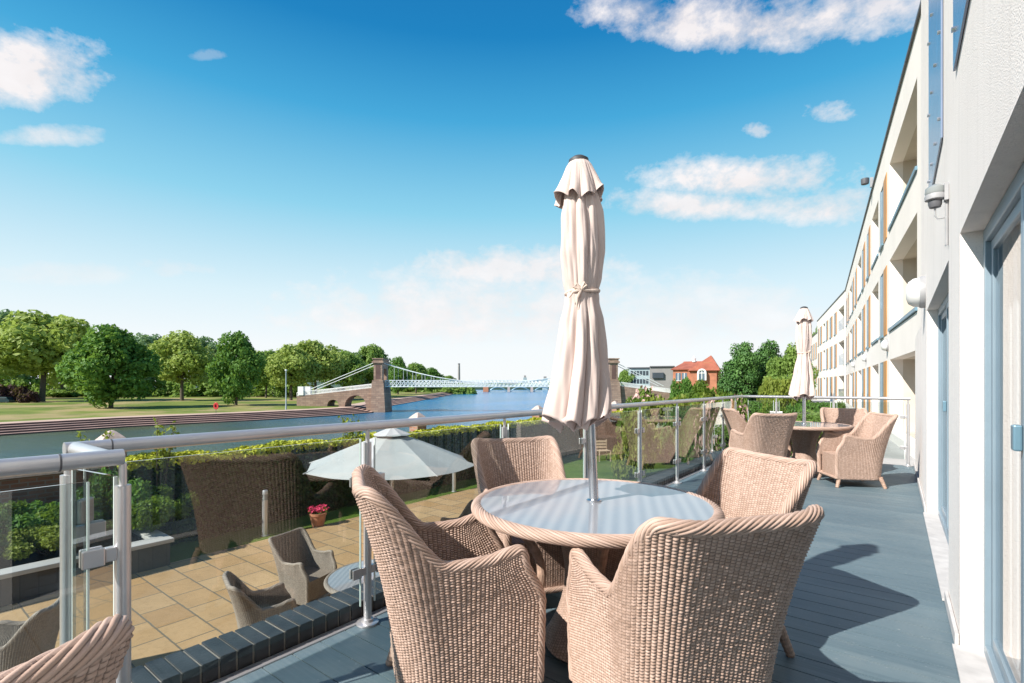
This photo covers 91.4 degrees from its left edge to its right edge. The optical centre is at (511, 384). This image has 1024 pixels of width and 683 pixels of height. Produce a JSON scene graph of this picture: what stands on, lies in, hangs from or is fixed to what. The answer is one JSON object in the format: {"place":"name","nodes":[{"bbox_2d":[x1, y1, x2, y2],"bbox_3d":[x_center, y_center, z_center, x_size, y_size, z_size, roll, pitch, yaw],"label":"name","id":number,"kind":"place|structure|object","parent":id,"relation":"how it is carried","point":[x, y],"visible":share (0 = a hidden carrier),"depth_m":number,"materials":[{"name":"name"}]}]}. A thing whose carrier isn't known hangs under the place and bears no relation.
{"place":"outdoors","nodes":[
{"label":"outdoors","id":0,"kind":"place"},
{"bbox_2d":[0,388,439,421],"bbox_3d":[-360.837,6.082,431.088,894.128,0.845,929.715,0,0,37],"label":"park ground","id":1,"kind":"structure","parent":0,"point":[50,408],"depth_m":135.93,"materials":[{"name":"green plant"}]},
{"bbox_2d":[0,383,29,401],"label":"purple shrub","id":2,"kind":"object","parent":1,"relation":"on","point":[13,391],"visible":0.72,"depth_m":162.38,"materials":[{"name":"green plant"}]},
{"bbox_2d":[0,309,40,381],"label":"poplar tree","id":3,"kind":"object","parent":1,"relation":"on","point":[3,314],"visible":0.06,"depth_m":238.78,"materials":[{"name":"green plant"}]},
{"bbox_2d":[16,390,40,402],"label":"purple shrub","id":4,"kind":"object","parent":1,"relation":"on","point":[31,396],"visible":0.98,"depth_m":158.08,"materials":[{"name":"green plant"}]},
{"bbox_2d":[0,309,92,400],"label":"plane tree","id":5,"kind":"object","parent":1,"relation":"on","point":[38,342],"visible":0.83,"depth_m":164.95,"materials":[{"name":"green plant"}]},
{"bbox_2d":[37,388,80,397],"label":"park shrub","id":6,"kind":"object","parent":1,"relation":"on","point":[59,393],"visible":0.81,"depth_m":219.69,"materials":[{"name":"green plant"}]},
{"bbox_2d":[54,323,164,408],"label":"maple tree","id":7,"kind":"object","parent":1,"relation":"on","point":[128,361],"visible":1,"depth_m":124.83,"materials":[{"name":"green plant"}]},
{"bbox_2d":[131,332,161,396],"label":"poplar tree","id":8,"kind":"object","parent":1,"relation":"on","point":[144,339],"visible":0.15,"depth_m":235.99,"materials":[{"name":"green plant"}]},
{"bbox_2d":[0,377,303,396],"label":"hedge","id":9,"kind":"object","parent":1,"relation":"on","point":[172,387],"visible":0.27,"depth_m":237.58,"materials":[{"name":"green plant"}]},
{"bbox_2d":[145,330,216,400],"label":"plane tree","id":10,"kind":"object","parent":1,"relation":"on","point":[184,355],"visible":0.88,"depth_m":176.90,"materials":[{"name":"green plant"}]},
{"bbox_2d":[194,336,218,396],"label":"poplar tree","id":11,"kind":"object","parent":1,"relation":"on","point":[211,344],"visible":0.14,"depth_m":238.38,"materials":[{"name":"green plant"}]},
{"bbox_2d":[203,387,220,396],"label":"park shrub","id":12,"kind":"object","parent":1,"relation":"on","point":[209,392],"visible":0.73,"depth_m":233.77,"materials":[{"name":"green plant"}]},
{"bbox_2d":[205,330,266,404],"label":"maple tree","id":13,"kind":"object","parent":1,"relation":"on","point":[238,362],"visible":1,"depth_m":143.53,"materials":[{"name":"green plant"}]},
{"bbox_2d":[251,387,269,396],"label":"park shrub","id":14,"kind":"object","parent":1,"relation":"on","point":[260,392],"visible":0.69,"depth_m":236.98,"materials":[{"name":"green plant"}]},
{"bbox_2d":[252,349,277,397],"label":"lime tree","id":15,"kind":"object","parent":1,"relation":"on","point":[264,381],"visible":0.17,"depth_m":219.72,"materials":[{"name":"green plant"}]},
{"bbox_2d":[264,343,322,399],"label":"plane tree","id":16,"kind":"object","parent":1,"relation":"on","point":[295,361],"visible":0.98,"depth_m":190.25,"materials":[{"name":"green plant"}]},
{"bbox_2d":[297,339,348,392],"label":"plane tree","id":17,"kind":"object","parent":1,"relation":"on","point":[333,365],"visible":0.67,"depth_m":203.61,"materials":[{"name":"green plant"}]},
{"bbox_2d":[331,349,368,389],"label":"lime tree","id":18,"kind":"object","parent":1,"relation":"on","point":[355,363],"visible":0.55,"depth_m":236.68,"materials":[{"name":"green plant"}]},
{"bbox_2d":[357,343,390,383],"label":"lime tree","id":19,"kind":"object","parent":1,"relation":"on","point":[371,351],"visible":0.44,"depth_m":257.03,"materials":[{"name":"green plant"}]},
{"bbox_2d":[388,356,410,393],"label":"maple tree","id":20,"kind":"object","parent":1,"relation":"on","point":[394,373],"visible":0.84,"depth_m":312.92,"materials":[{"name":"green plant"}]},
{"bbox_2d":[407,362,427,392],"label":"lime tree","id":21,"kind":"object","parent":1,"relation":"on","point":[418,367],"visible":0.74,"depth_m":348.34,"materials":[{"name":"green plant"}]},
{"bbox_2d":[390,383,477,393],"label":"distant woodland","id":22,"kind":"object","parent":1,"relation":"on","point":[462,390],"visible":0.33,"depth_m":424.49,"materials":[{"name":"green plant"}]},
{"bbox_2d":[424,367,445,392],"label":"maple tree","id":23,"kind":"object","parent":1,"relation":"on","point":[432,371],"visible":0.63,"depth_m":397.91,"materials":[{"name":"green plant"}]},
{"bbox_2d":[0,392,443,423],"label":"riverside path","id":24,"kind":"structure","parent":0,"point":[356,404],"depth_m":109.21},
{"bbox_2d":[0,487,478,668],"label":"patio","id":25,"kind":"structure","parent":0,"point":[180,605],"depth_m":7.52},
{"bbox_2d":[0,597,59,671],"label":"wicker armchair","id":26,"kind":"object","parent":25,"relation":"on","point":[35,634],"visible":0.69,"depth_m":4.78,"materials":[{"name":"wicker"}]},
{"bbox_2d":[0,529,173,606],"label":"raised bed","id":27,"kind":"object","parent":25,"relation":"on","point":[34,575],"visible":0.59,"depth_m":7.75,"materials":[{"name":"concrete"}]},
{"bbox_2d":[0,509,43,559],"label":"dark shrub","id":28,"kind":"object","parent":27,"relation":"in","point":[7,523],"visible":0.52,"depth_m":7.76,"materials":[{"name":"green plant"}]},
{"bbox_2d":[0,499,76,529],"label":"green shrub","id":29,"kind":"object","parent":27,"relation":"in","point":[50,513],"visible":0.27,"depth_m":8.26,"materials":[{"name":"green plant"}]},
{"bbox_2d":[0,523,81,559],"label":"lime shrub","id":30,"kind":"object","parent":27,"relation":"in","point":[41,538],"visible":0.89,"depth_m":7.64,"materials":[{"name":"green plant"}]},
{"bbox_2d":[17,491,112,525],"bbox_3d":[-7.739,2.313,8.891,1.434,0.764,1.733,0,0,-7],"label":"dark shrub","id":31,"kind":"object","parent":27,"relation":"in","point":[100,509],"visible":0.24,"depth_m":8.65,"materials":[{"name":"green plant"}]},
{"bbox_2d":[92,511,131,539],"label":"green shrub","id":32,"kind":"object","parent":27,"relation":"in","point":[109,526],"visible":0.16,"depth_m":8.57,"materials":[{"name":"green plant"}]},
{"bbox_2d":[76,467,171,531],"bbox_3d":[-7.390,2.112,9.565,1.645,1.182,1.361,0,0,6],"label":"dark shrub","id":33,"kind":"object","parent":27,"relation":"in","point":[102,484],"visible":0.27,"depth_m":9.18,"materials":[{"name":"green plant"}]},
{"bbox_2d":[111,483,201,531],"bbox_3d":[-6.679,2.265,9.281,1.416,0.861,1.497,0,0,18],"label":"green shrub","id":34,"kind":"object","parent":27,"relation":"in","point":[155,511],"visible":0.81,"depth_m":8.94,"materials":[{"name":"green plant"}]},
{"bbox_2d":[222,571,297,628],"bbox_3d":[-2.855,2.624,5.714,0.762,0.962,0.651,0,0,-36],"label":"wicker armchair","id":35,"kind":"object","parent":25,"relation":"on","point":[250,606],"visible":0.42,"depth_m":5.57,"materials":[{"name":"wicker"}]},
{"bbox_2d":[268,527,336,604],"bbox_3d":[-2.981,2.624,7.124,0.762,0.962,0.651,0,0,24],"label":"wicker armchair","id":36,"kind":"object","parent":25,"relation":"on","point":[304,567],"visible":0.84,"depth_m":7.11,"materials":[{"name":"wicker"}]},
{"bbox_2d":[307,504,328,527],"bbox_3d":[-4.270,2.889,11.018,0.397,0.481,0.394,0,0,37],"label":"flower pot","id":37,"kind":"object","parent":25,"relation":"on","point":[317,514],"visible":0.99,"depth_m":10.93,"materials":[{"name":"ceramic"}]},
{"bbox_2d":[324,559,379,593],"bbox_3d":[-1.674,2.731,6.200,1.240,0.750,1.240,0,0,26],"label":"round table","id":38,"kind":"object","parent":25,"relation":"on","point":[337,580],"visible":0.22,"depth_m":6.05,"materials":[{"name":"grey glass"}]},
{"bbox_2d":[303,428,473,487],"bbox_3d":[-1.896,1.850,7.900,2.521,2.500,2.521,0,0,27],"label":"open parasol","id":39,"kind":"object","parent":25,"relation":"on","point":[402,455],"visible":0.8,"depth_m":7.28,"materials":[{"name":"fabric"}]},
{"bbox_2d":[440,500,472,520],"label":"wicker armchair","id":40,"kind":"object","parent":25,"relation":"on","point":[467,510],"visible":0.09,"depth_m":9.24,"materials":[{"name":"wicker"}]},
{"bbox_2d":[0,390,548,458],"bbox_3d":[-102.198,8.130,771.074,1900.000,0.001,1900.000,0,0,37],"label":"river","id":41,"kind":"structure","parent":0,"point":[51,443],"depth_m":101.63,"materials":[{"name":"liquid"}]},
{"bbox_2d":[0,392,451,435],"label":"embankment steps","id":42,"kind":"structure","parent":41,"relation":"on","point":[20,428],"depth_m":103.37,"materials":[{"name":"stone"}]},
{"bbox_2d":[297,358,670,411],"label":"suspension bridge","id":43,"kind":"structure","parent":41,"relation":"on","point":[376,396],"depth_m":147.00,"materials":[{"name":"metal"}]},
{"bbox_2d":[471,385,548,391],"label":"distant road bridge","id":44,"kind":"structure","parent":41,"relation":"on","point":[485,389],"depth_m":555.26,"materials":[{"name":"white metal"}]},
{"bbox_2d":[170,447,679,562],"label":"garden lawn","id":45,"kind":"structure","parent":0,"point":[573,466],"depth_m":11.88,"materials":[{"name":"plant"}]},
{"bbox_2d":[76,429,113,486],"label":"young shoots","id":46,"kind":"object","parent":45,"relation":"on","point":[105,433],"visible":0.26,"depth_m":9.36,"materials":[{"name":"green plant"}]},
{"bbox_2d":[95,430,126,476],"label":"capped pier","id":47,"kind":"structure","parent":45,"relation":"on","point":[116,435],"depth_m":9.68,"materials":[{"name":"stone"}]},
{"bbox_2d":[0,444,300,514],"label":"boundary wall","id":48,"kind":"structure","parent":45,"relation":"on","point":[49,493],"depth_m":8.82,"materials":[{"name":"brown brick"}]},
{"bbox_2d":[150,417,179,529],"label":"young shoots","id":49,"kind":"object","parent":45,"relation":"on","point":[163,453],"visible":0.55,"depth_m":9.54,"materials":[{"name":"green plant"}]},
{"bbox_2d":[261,490,268,536],"bbox_3d":[-5.113,2.652,10.350,0.150,0.955,0.150,0,0,37],"label":"bollard light","id":50,"kind":"object","parent":45,"relation":"on","point":[264,514],"visible":1,"depth_m":10.31,"materials":[{"name":"metal"}]},
{"bbox_2d":[338,414,362,441],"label":"young shoots","id":51,"kind":"object","parent":45,"relation":"on","point":[353,434],"visible":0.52,"depth_m":13.43,"materials":[{"name":"green plant"}]},
{"bbox_2d":[114,410,623,545],"bbox_3d":[0.865,2.257,20.122,1.024,1.887,27.158,0,0,37],"label":"clipped hedge","id":52,"kind":"object","parent":45,"relation":"on","point":[226,487],"visible":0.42,"depth_m":11.40,"materials":[{"name":"green plant"}]},
{"bbox_2d":[409,412,425,431],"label":"capped pier","id":53,"kind":"structure","parent":45,"relation":"on","point":[416,415],"depth_m":15.93,"materials":[{"name":"brick"}]},
{"bbox_2d":[596,439,610,461],"bbox_3d":[3.730,2.705,20.505,0.520,0.850,0.490,0,0,-11],"label":"slatted garden chair","id":54,"kind":"object","parent":45,"relation":"on","point":[606,449],"visible":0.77,"depth_m":20.68,"materials":[{"name":"brown wood"}]},
{"bbox_2d":[615,395,641,439],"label":"green shrub","id":55,"kind":"object","parent":45,"relation":"on","point":[621,421],"visible":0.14,"depth_m":22.73,"materials":[{"name":"green plant"}]},
{"bbox_2d":[610,408,657,479],"bbox_3d":[4.233,1.964,16.806,1.755,2.468,1.191,0,0,-39],"label":"lime shrub","id":56,"kind":"object","parent":45,"relation":"on","point":[627,452],"visible":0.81,"depth_m":16.47,"materials":[{"name":"green plant"}]},
{"bbox_2d":[620,385,662,411],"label":"flowering shrub","id":57,"kind":"object","parent":45,"relation":"on","point":[640,394],"visible":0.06,"depth_m":26.51,"materials":[{"name":"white plant"}]},
{"bbox_2d":[638,394,694,462],"bbox_3d":[6.038,1.772,19.962,2.047,2.872,3.017,0,0,-22],"label":"lime shrub","id":58,"kind":"object","parent":45,"relation":"on","point":[657,418],"visible":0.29,"depth_m":19.80,"materials":[{"name":"green plant"}]},
{"bbox_2d":[659,403,691,463],"bbox_3d":[6.358,1.915,17.996,1.740,2.531,2.103,0,0,-24],"label":"dark shrub","id":59,"kind":"object","parent":45,"relation":"on","point":[668,439],"visible":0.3,"depth_m":17.95,"materials":[{"name":"green plant"}]},
{"bbox_2d":[684,379,726,403],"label":"green shrub","id":60,"kind":"object","parent":45,"relation":"on","point":[698,387],"visible":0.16,"depth_m":35.29,"materials":[{"name":"green plant"}]},
{"bbox_2d":[692,392,722,404],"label":"lime shrub","id":61,"kind":"object","parent":45,"relation":"on","point":[704,395],"visible":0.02,"depth_m":21.85,"materials":[{"name":"green plant"}]},
{"bbox_2d":[717,340,763,400],"bbox_3d":[16.426,0.143,36.098,3.192,6.628,3.590,0,0,43],"label":"tree","id":62,"kind":"object","parent":45,"relation":"on","point":[742,373],"visible":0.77,"depth_m":35.34,"materials":[{"name":"green plant"}]},
{"bbox_2d":[731,394,749,422],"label":"flowering shrub","id":63,"kind":"object","parent":45,"relation":"on","point":[743,411],"visible":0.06,"depth_m":19.00,"materials":[{"name":"green plant"}]},
{"bbox_2d":[719,391,761,419],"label":"green shrub","id":64,"kind":"object","parent":45,"relation":"on","point":[743,401],"visible":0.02,"depth_m":21.04,"materials":[{"name":"green plant"}]},
{"bbox_2d":[748,339,782,400],"bbox_3d":[19.400,0.022,38.077,3.789,6.897,3.370,0,0,37],"label":"tree","id":65,"kind":"object","parent":45,"relation":"on","point":[765,354],"visible":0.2,"depth_m":37.41,"materials":[{"name":"green plant"}]},
{"bbox_2d":[762,400,786,413],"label":"green shrub","id":66,"kind":"object","parent":45,"relation":"on","point":[767,409],"visible":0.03,"depth_m":16.70,"materials":[{"name":"green plant"}]},
{"bbox_2d":[757,376,796,409],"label":"lime shrub","id":67,"kind":"object","parent":45,"relation":"on","point":[771,386],"visible":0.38,"depth_m":29.41,"materials":[{"name":"green plant"}]},
{"bbox_2d":[762,342,810,401],"bbox_3d":[18.594,0.302,34.012,3.225,6.359,3.335,0,0,15],"label":"garden tree","id":68,"kind":"object","parent":45,"relation":"on","point":[782,366],"visible":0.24,"depth_m":33.50,"materials":[{"name":"green plant"}]},
{"bbox_2d":[746,400,845,413],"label":"clipped hedge","id":69,"kind":"object","parent":45,"relation":"on","point":[754,406],"visible":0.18,"depth_m":29.03,"materials":[{"name":"green plant"}]},
{"bbox_2d":[784,402,818,413],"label":"dark shrub","id":70,"kind":"object","parent":45,"relation":"on","point":[791,410],"visible":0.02,"depth_m":16.99,"materials":[{"name":"green plant"}]},
{"bbox_2d":[784,409,822,456],"bbox_3d":[8.253,2.023,14.398,1.599,2.325,11.241,0,0,37],"label":"clipped hedge","id":71,"kind":"object","parent":45,"relation":"on","point":[812,416],"visible":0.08,"depth_m":14.61,"materials":[{"name":"green plant"}]},
{"bbox_2d":[312,386,548,389],"bbox_3d":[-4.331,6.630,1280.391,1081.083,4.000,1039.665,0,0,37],"label":"riverbank","id":72,"kind":"structure","parent":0,"point":[481,388],"depth_m":780.00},
{"bbox_2d":[0,0,919,383],"label":"sky","id":73,"kind":"structure","parent":0,"point":[349,175],"materials":[{"name":"blue"}]},
{"bbox_2d":[811,399,914,465],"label":"side path","id":74,"kind":"structure","parent":0,"point":[894,454],"depth_m":11.07,"materials":[{"name":"concrete"}]},
{"bbox_2d":[914,0,1023,682],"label":"apartment block","id":75,"kind":"structure","parent":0,"point":[969,408],"depth_m":2.45,"materials":[{"name":"paint"}]},
{"bbox_2d":[905,276,925,307],"bbox_3d":[4.395,-1.000,5.451,0.170,0.347,0.347,0,0,37],"label":"bulkhead lamp","id":76,"kind":"object","parent":75,"relation":"attached to","point":[915,293],"visible":0.98,"depth_m":5.35,"materials":[{"name":"plastic"}]},
{"bbox_2d":[923,292,948,600],"bbox_3d":[3.613,-0.070,3.965,0.455,3.000,2.810,0,0,37],"label":"patio door","id":77,"kind":"structure","parent":75,"relation":"in","point":[937,525],"depth_m":4.60,"materials":[{"name":"white glass"}]},
{"bbox_2d":[924,182,948,244],"bbox_3d":[2.610,-1.039,3.077,0.114,0.378,0.104,0,0,37],"label":"security camera","id":78,"kind":"object","parent":75,"relation":"attached to","point":[935,195],"depth_m":3.05,"materials":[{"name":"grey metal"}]},
{"bbox_2d":[952,162,1023,682],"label":"patio door","id":79,"kind":"structure","parent":75,"relation":"in","point":[1001,660],"depth_m":2.18,"materials":[{"name":"white glass"}]},
{"bbox_3d":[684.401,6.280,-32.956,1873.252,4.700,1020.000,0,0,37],"label":"near riverbank","id":80,"kind":"structure","parent":0,"visible":0},
{"bbox_2d":[618,369,635,386],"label":"lime tree","id":81,"kind":"object","parent":80,"relation":"on","point":[624,376],"visible":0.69,"depth_m":172.77,"materials":[{"name":"green plant"}]},
{"bbox_2d":[627,366,674,392],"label":"modern flats","id":82,"kind":"structure","parent":80,"relation":"on","point":[662,375],"depth_m":167.72,"materials":[{"name":"paint"}]},
{"bbox_2d":[669,376,691,399],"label":"dark shrub","id":83,"kind":"object","parent":80,"relation":"on","point":[685,386],"visible":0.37,"depth_m":45.34,"materials":[{"name":"green plant"}]},
{"bbox_2d":[671,356,720,390],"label":"red roofed house","id":84,"kind":"structure","parent":80,"relation":"on","point":[707,370],"depth_m":70.29,"materials":[{"name":"brick"}]},
{"bbox_2d":[697,369,706,379],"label":"arched window","id":85,"kind":"structure","parent":84,"relation":"in","point":[701,374],"depth_m":69.73,"materials":[{"name":"white paint"}]},
{"bbox_2d":[810,332,816,399],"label":"end apartment wing","id":86,"kind":"structure","parent":80,"relation":"on","point":[813,355],"depth_m":60.04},
{"bbox_2d":[817,290,844,402],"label":"apartment wing","id":87,"kind":"structure","parent":80,"relation":"on","point":[831,348],"depth_m":45.23,"materials":[{"name":"paint"}]},
{"bbox_2d":[845,0,920,458],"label":"long apartment block","id":88,"kind":"structure","parent":80,"relation":"on","point":[885,268],"depth_m":14.06,"materials":[{"name":"paint"}]},
{"bbox_2d":[880,363,882,412],"bbox_3d":[11.736,0.315,15.771,0.112,2.030,1.065,0,0,32],"label":"window","id":89,"kind":"structure","parent":88,"relation":"in","point":[881,364],"depth_m":16.11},
{"bbox_2d":[880,275,882,335],"bbox_3d":[11.736,-2.480,15.771,0.112,2.020,1.065,0,0,32],"label":"window","id":90,"kind":"structure","parent":88,"relation":"in","point":[881,277],"depth_m":16.11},
{"bbox_2d":[880,189,882,244],"bbox_3d":[11.736,-5.265,15.771,0.112,1.910,1.065,0,0,32],"label":"window","id":91,"kind":"structure","parent":88,"relation":"in","point":[881,193],"depth_m":16.11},
{"bbox_3d":[1.286,2.481,3.587,2.920,1.698,13.660,0,0,37],"label":"terrace retaining wall","id":92,"kind":"object","parent":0,"visible":0},
{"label":"terrace slab","id":93,"kind":"structure","parent":92,"relation":"on","visible":0},
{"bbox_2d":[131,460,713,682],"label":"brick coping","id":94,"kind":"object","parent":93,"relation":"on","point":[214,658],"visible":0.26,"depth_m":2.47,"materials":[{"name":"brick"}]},
{"bbox_2d":[210,465,710,682],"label":"deck edge trim","id":95,"kind":"structure","parent":93,"relation":"on","point":[278,656],"depth_m":2.51,"materials":[{"name":"metal"}]},
{"bbox_2d":[229,457,959,682],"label":"terrace deck","id":96,"kind":"structure","parent":93,"relation":"on","point":[867,604],"depth_m":2.88,"materials":[{"name":"wood"}]},
{"bbox_2d":[0,614,134,682],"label":"wicker armchair","id":97,"kind":"object","parent":96,"relation":"on","point":[96,652],"visible":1,"depth_m":0.74,"materials":[{"name":"wicker"}]},
{"bbox_2d":[352,464,546,682],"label":"wicker armchair","id":98,"kind":"object","parent":96,"relation":"on","point":[465,598],"visible":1,"depth_m":1.94,"materials":[{"name":"wicker"}]},
{"bbox_2d":[0,395,912,682],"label":"glass balustrade","id":99,"kind":"object","parent":96,"relation":"on","point":[706,437],"visible":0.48,"depth_m":1.92,"materials":[{"name":"glass"}]},
{"bbox_2d":[471,435,565,593],"bbox_3d":[0.111,0.856,3.277,0.651,0.962,0.762,0,0,-18],"label":"wicker armchair","id":100,"kind":"object","parent":96,"relation":"on","point":[497,462],"visible":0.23,"depth_m":3.52,"materials":[{"name":"wicker"}]},
{"bbox_2d":[541,154,611,502],"bbox_3d":[0.395,0.082,2.550,0.480,2.498,0.480,-3,0,37],"label":"closed parasol","id":101,"kind":"object","parent":96,"relation":"on","point":[579,395],"visible":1,"depth_m":2.47,"materials":[{"name":"fabric"}]},
{"bbox_2d":[471,478,724,662],"bbox_3d":[0.413,0.963,2.550,1.240,0.750,1.240,0,0,37],"label":"round table","id":102,"kind":"object","parent":96,"relation":"on","point":[565,514],"visible":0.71,"depth_m":2.41,"materials":[{"name":"wicker"}]},
{"bbox_2d":[566,504,824,682],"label":"wicker armchair","id":103,"kind":"object","parent":96,"relation":"on","point":[675,600],"visible":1,"depth_m":1.52,"materials":[{"name":"wicker"}]},
{"bbox_2d":[720,407,746,437],"bbox_3d":[3.816,0.856,8.061,0.762,0.962,0.651,0,0,7],"label":"wicker armchair","id":104,"kind":"object","parent":96,"relation":"on","point":[734,419],"visible":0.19,"depth_m":7.85,"materials":[{"name":"wicker"}]},
{"bbox_2d":[695,447,816,657],"bbox_3d":[1.088,0.856,2.638,0.762,0.962,0.651,0,0,-18],"label":"wicker armchair","id":105,"kind":"object","parent":96,"relation":"on","point":[738,482],"visible":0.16,"depth_m":2.76,"materials":[{"name":"wicker"}]},
{"bbox_2d":[729,413,797,456],"bbox_3d":[3.492,0.856,6.993,0.651,0.962,0.762,0,0,-5],"label":"wicker armchair","id":106,"kind":"object","parent":96,"relation":"on","point":[764,433],"visible":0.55,"depth_m":6.72,"materials":[{"name":"wicker"}]},
{"bbox_2d":[788,306,817,475],"bbox_3d":[4.366,0.081,7.475,0.480,2.498,0.480,0,0,-3],"label":"closed parasol","id":107,"kind":"object","parent":96,"relation":"on","point":[802,385],"visible":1,"depth_m":7.38,"materials":[{"name":"beige fabric"}]},
{"bbox_2d":[787,421,853,478],"bbox_3d":[4.372,0.963,7.484,1.240,0.750,1.240,0,0,20],"label":"round table","id":108,"kind":"object","parent":96,"relation":"on","point":[804,438],"visible":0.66,"depth_m":7.34,"materials":[{"name":"wicker"}]},
{"bbox_2d":[820,407,867,432],"bbox_3d":[5.236,0.856,7.842,0.651,0.962,0.762,0,0,27],"label":"wicker armchair","id":109,"kind":"object","parent":96,"relation":"on","point":[852,416],"visible":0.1,"depth_m":8.10,"materials":[{"name":"wicker"}]},
{"bbox_2d":[817,412,898,488],"bbox_3d":[4.590,0.856,6.662,0.762,0.962,0.651,0,0,9],"label":"wicker armchair","id":110,"kind":"object","parent":96,"relation":"on","point":[857,452],"visible":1,"depth_m":6.42,"materials":[{"name":"wicker"}]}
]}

